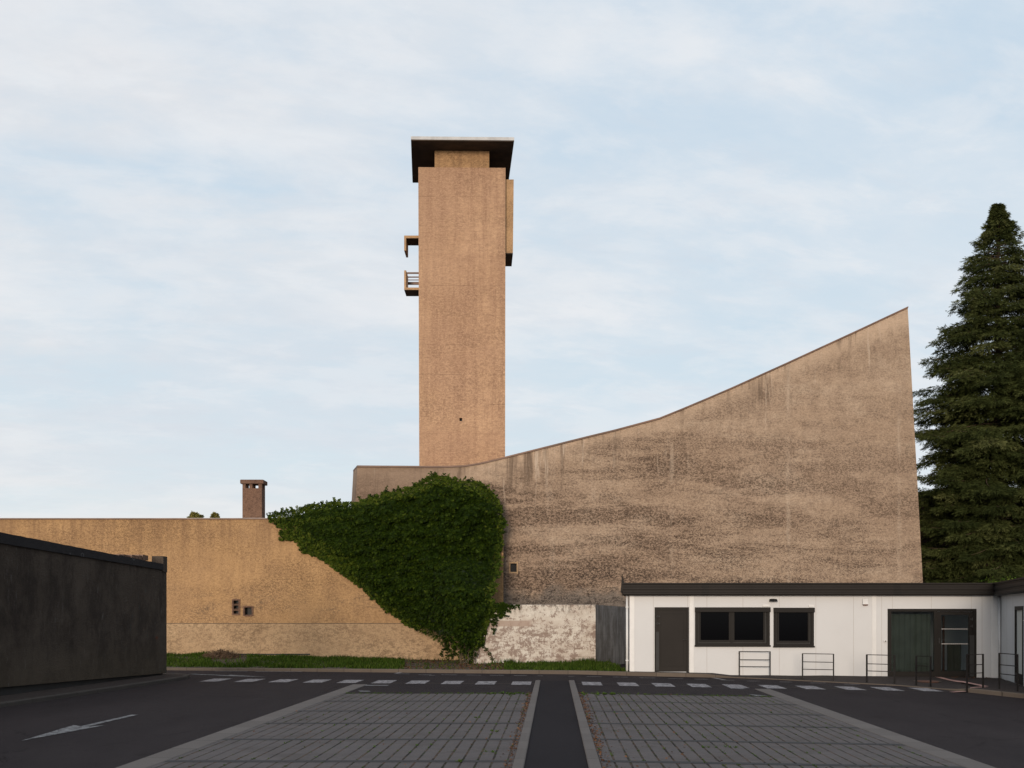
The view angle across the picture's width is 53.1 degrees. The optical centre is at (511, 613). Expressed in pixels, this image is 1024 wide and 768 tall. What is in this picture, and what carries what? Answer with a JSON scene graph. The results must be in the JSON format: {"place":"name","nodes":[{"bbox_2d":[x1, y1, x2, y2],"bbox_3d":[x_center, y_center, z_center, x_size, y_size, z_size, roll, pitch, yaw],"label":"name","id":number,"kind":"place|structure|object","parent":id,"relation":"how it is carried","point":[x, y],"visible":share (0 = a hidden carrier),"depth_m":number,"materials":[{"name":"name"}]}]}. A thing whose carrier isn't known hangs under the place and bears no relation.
{"place":"outdoors","nodes":[
{"label":"outdoors","id":0,"kind":"place"},
{"bbox_2d":[0,673,184,701],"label":"pavement","id":1,"kind":"structure","parent":0,"point":[17,696],"depth_m":27.75,"materials":[{"name":"concrete"}]},
{"bbox_2d":[150,694,531,767],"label":"paving","id":2,"kind":"structure","parent":0,"point":[329,749],"depth_m":17.51,"materials":[{"name":"grey concrete"}]},
{"bbox_2d":[0,663,1023,767],"bbox_3d":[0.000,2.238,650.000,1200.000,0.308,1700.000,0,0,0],"label":"ground","id":3,"kind":"structure","parent":0,"point":[986,729],"depth_m":23.29,"materials":[{"name":"grey asphalt"}]},
{"bbox_2d":[0,532,166,695],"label":"boundary wall","id":4,"kind":"structure","parent":3,"relation":"on","point":[70,616],"depth_m":28.21,"materials":[{"name":"concrete"}]},
{"bbox_2d":[0,673,189,707],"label":"kerb","id":5,"kind":"structure","parent":3,"relation":"on","point":[66,695],"depth_m":26.46,"materials":[{"name":"grey concrete"}]},
{"bbox_2d":[187,511,203,517],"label":"shrub","id":6,"kind":"object","parent":3,"relation":"on","point":[194,514],"visible":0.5,"depth_m":53.67,"materials":[{"name":"green plant"}]},
{"bbox_2d":[210,512,219,517],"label":"shrub","id":7,"kind":"object","parent":3,"relation":"on","point":[214,515],"visible":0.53,"depth_m":53.75,"materials":[{"name":"green plant"}]},
{"bbox_2d":[116,684,366,767],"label":"edging band","id":8,"kind":"object","parent":3,"relation":"on","point":[166,755],"visible":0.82,"depth_m":17.70,"materials":[{"name":"concrete"}]},
{"bbox_2d":[0,518,502,659],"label":"building","id":9,"kind":"structure","parent":3,"relation":"on","point":[243,586],"depth_m":43.50,"materials":[{"name":"beige paint"}]},
{"bbox_2d":[240,480,266,517],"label":"chimney","id":10,"kind":"object","parent":9,"relation":"on","point":[253,501],"visible":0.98,"depth_m":47.50,"materials":[{"name":"brown brick"}]},
{"bbox_2d":[266,471,519,663],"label":"ivy","id":11,"kind":"object","parent":9,"relation":"attached to","point":[415,556],"visible":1,"depth_m":42.70,"materials":[{"name":"green plant"}]},
{"bbox_2d":[25,674,765,739],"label":"road arrows","id":12,"kind":"object","parent":3,"relation":"on","point":[69,728],"visible":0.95,"depth_m":18.88,"materials":[{"name":"paint"}]},
{"bbox_2d":[167,651,628,671],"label":"verge","id":13,"kind":"structure","parent":3,"relation":"on","point":[242,658],"depth_m":39.25,"materials":[{"name":"green plant"}]},
{"bbox_2d":[197,647,241,658],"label":"twig heap","id":14,"kind":"object","parent":13,"relation":"on","point":[219,654],"visible":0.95,"depth_m":42.03,"materials":[{"name":"brown wood"}]},
{"bbox_2d":[167,667,628,675],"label":"kerb","id":15,"kind":"structure","parent":3,"relation":"on","point":[621,673],"depth_m":36.22,"materials":[{"name":"concrete"}]},
{"bbox_2d":[404,136,513,465],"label":"bell tower","id":16,"kind":"structure","parent":3,"relation":"on","point":[463,240],"depth_m":50.04,"materials":[{"name":"brown concrete"}]},
{"bbox_2d":[255,671,724,679],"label":"road lines","id":17,"kind":"object","parent":3,"relation":"on","point":[402,672],"visible":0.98,"depth_m":36.27,"materials":[{"name":"paint"}]},
{"bbox_2d":[512,680,539,767],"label":"path kerb","id":18,"kind":"structure","parent":3,"relation":"on","point":[520,756],"depth_m":17.66,"materials":[{"name":"concrete"}]},
{"bbox_2d":[463,605,628,663],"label":"retaining wall","id":19,"kind":"structure","parent":3,"relation":"on","point":[542,633],"depth_m":40.50,"materials":[{"name":"concrete"}]},
{"bbox_2d":[204,679,938,690],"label":"crosswalk stripes","id":20,"kind":"object","parent":3,"relation":"on","point":[586,683],"visible":1,"depth_m":30.98,"materials":[{"name":"white paint"}]},
{"bbox_2d":[569,680,601,767],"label":"path kerb","id":21,"kind":"structure","parent":3,"relation":"on","point":[592,758],"depth_m":17.66,"materials":[{"name":"concrete"}]},
{"bbox_2d":[352,307,922,606],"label":"church","id":22,"kind":"structure","parent":3,"relation":"on","point":[802,469],"depth_m":45.43,"materials":[{"name":"brown concrete"}]},
{"bbox_2d":[509,562,517,573],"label":"window","id":23,"kind":"structure","parent":22,"relation":"in","point":[513,566],"depth_m":44.94,"materials":[{"name":"brown glass"}]},
{"bbox_2d":[621,576,1023,685],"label":"pavilion","id":24,"kind":"structure","parent":3,"relation":"on","point":[705,627],"depth_m":35.30,"materials":[{"name":"white paint"}]},
{"bbox_2d":[655,607,688,671],"bbox_3d":[5.507,1.025,35.300,1.185,2.511,0.141,0,0,0],"label":"door","id":25,"kind":"structure","parent":24,"relation":"in","point":[671,623],"depth_m":35.31,"materials":[{"name":"metal"}]},
{"bbox_2d":[694,607,770,646],"bbox_3d":[7.597,0.452,35.297,2.620,1.360,0.175,0,0,0],"label":"window","id":26,"kind":"structure","parent":24,"relation":"in","point":[714,626],"depth_m":35.32,"materials":[{"name":"black glass"}]},
{"bbox_2d":[773,608,814,647],"bbox_3d":[9.710,0.472,35.297,1.434,1.371,0.175,0,0,0],"label":"window","id":27,"kind":"structure","parent":24,"relation":"in","point":[792,627],"depth_m":35.32,"materials":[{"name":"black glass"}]},
{"bbox_2d":[862,599,867,604],"bbox_3d":[12.161,-0.405,35.250,0.194,0.231,0.097,0,0,0],"label":"alarm siren","id":28,"kind":"object","parent":24,"relation":"attached to","point":[864,601],"visible":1,"depth_m":35.22,"materials":[{"name":"white plastic"}]},
{"bbox_2d":[937,612,973,676],"bbox_3d":[15.285,1.043,35.292,1.253,2.227,0.116,0,0,0],"label":"glazed door","id":29,"kind":"structure","parent":24,"relation":"in","point":[970,614],"depth_m":35.30,"materials":[{"name":"black glass"}]},
{"bbox_2d":[1014,606,1022,685],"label":"wing door","id":30,"kind":"structure","parent":24,"relation":"in","point":[1018,610],"depth_m":31.94,"materials":[{"name":"metal"}]},
{"bbox_2d":[629,672,1023,697],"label":"kerb","id":31,"kind":"structure","parent":3,"relation":"on","point":[970,690],"depth_m":33.74,"materials":[{"name":"concrete"}]},
{"bbox_2d":[755,689,995,767],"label":"edging band","id":32,"kind":"object","parent":3,"relation":"on","point":[954,758],"visible":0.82,"depth_m":18.31,"materials":[{"name":"concrete"}]},
{"bbox_2d":[912,203,1023,582],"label":"conifer","id":33,"kind":"object","parent":3,"relation":"on","point":[977,444],"visible":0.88,"depth_m":47.73,"materials":[{"name":"green plant"}]},
{"bbox_2d":[977,575,1021,582],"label":"bush","id":34,"kind":"object","parent":3,"relation":"on","point":[996,581],"depth_m":42.46,"materials":[{"name":"green plant"}]},
{"bbox_2d":[0,0,1023,517],"label":"sky","id":35,"kind":"structure","parent":0,"point":[208,208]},
{"bbox_2d":[524,681,588,767],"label":"path","id":36,"kind":"structure","parent":0,"point":[555,740],"depth_m":17.92,"materials":[{"name":"grey asphalt"}]},
{"bbox_2d":[579,694,958,767],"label":"paving","id":37,"kind":"structure","parent":0,"point":[859,754],"depth_m":17.73,"materials":[{"name":"grey concrete"}]},
{"bbox_2d":[173,691,938,767],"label":"weeds","id":38,"kind":"object","parent":37,"relation":"on","point":[510,693],"visible":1,"depth_m":20.31,"materials":[{"name":"green plant"}]},
{"bbox_2d":[165,701,964,767],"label":"bay divider lines","id":39,"kind":"object","parent":37,"relation":"on","point":[596,739],"visible":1,"depth_m":16.92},
{"bbox_2d":[628,670,1023,692],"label":"pavement","id":40,"kind":"structure","parent":0,"point":[1005,685],"depth_m":33.77,"materials":[{"name":"concrete"}]},
{"bbox_2d":[188,659,989,767],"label":"fallen leaves","id":41,"kind":"object","parent":40,"relation":"on","point":[526,707],"visible":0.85,"depth_m":22.61,"materials":[{"name":"brown plant"}]},
{"bbox_2d":[739,651,770,675],"bbox_3d":[8.325,1.755,35.133,1.072,0.950,0.024,0,0,8],"label":"hoop barrier","id":42,"kind":"object","parent":40,"relation":"on","point":[769,659],"visible":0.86,"depth_m":35.11,"materials":[{"name":"metal"}]},
{"bbox_2d":[802,653,833,680],"bbox_3d":[10.092,1.803,33.776,1.026,0.993,0.024,0,0,22],"label":"hoop barrier","id":43,"kind":"object","parent":40,"relation":"on","point":[817,669],"visible":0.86,"depth_m":33.78,"materials":[{"name":"metal"}]},
{"bbox_2d":[866,654,894,683],"bbox_3d":[11.842,1.820,32.904,0.911,1.021,0.024,0,0,33],"label":"hoop barrier","id":44,"kind":"object","parent":40,"relation":"on","point":[893,664],"visible":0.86,"depth_m":32.83,"materials":[{"name":"metal"}]},
{"bbox_2d":[915,656,931,686],"bbox_3d":[12.784,1.823,31.824,0.024,1.040,0.588,0,0,-29],"label":"hoop barrier","id":45,"kind":"object","parent":40,"relation":"on","point":[930,666],"visible":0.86,"depth_m":31.81,"materials":[{"name":"metal"}]},
{"bbox_2d":[937,677,984,691],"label":"pavement lines","id":46,"kind":"object","parent":40,"relation":"on","point":[961,681],"visible":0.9,"depth_m":32.33,"materials":[{"name":"red paint"}]},
{"bbox_2d":[966,654,983,691],"bbox_3d":[13.519,1.726,29.896,0.699,1.109,0.024,0,0,-24],"label":"hoop barrier","id":47,"kind":"object","parent":40,"relation":"on","point":[982,672],"visible":0.93,"depth_m":29.86,"materials":[{"name":"metal"}]},
{"bbox_2d":[998,653,1018,691],"bbox_3d":[14.160,1.704,29.216,0.024,1.147,1.000,0,0,-4],"label":"hoop barrier","id":48,"kind":"object","parent":40,"relation":"on","point":[1017,666],"visible":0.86,"depth_m":29.19,"materials":[{"name":"metal"}]},
{"bbox_2d":[914,680,940,682],"bbox_3d":[13.537,2.200,33.383,0.860,0.030,0.860,0,0,0],"label":"manhole cover","id":49,"kind":"object","parent":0,"point":[933,681],"visible":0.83,"depth_m":33.14,"materials":[{"name":"metal"}]}
]}

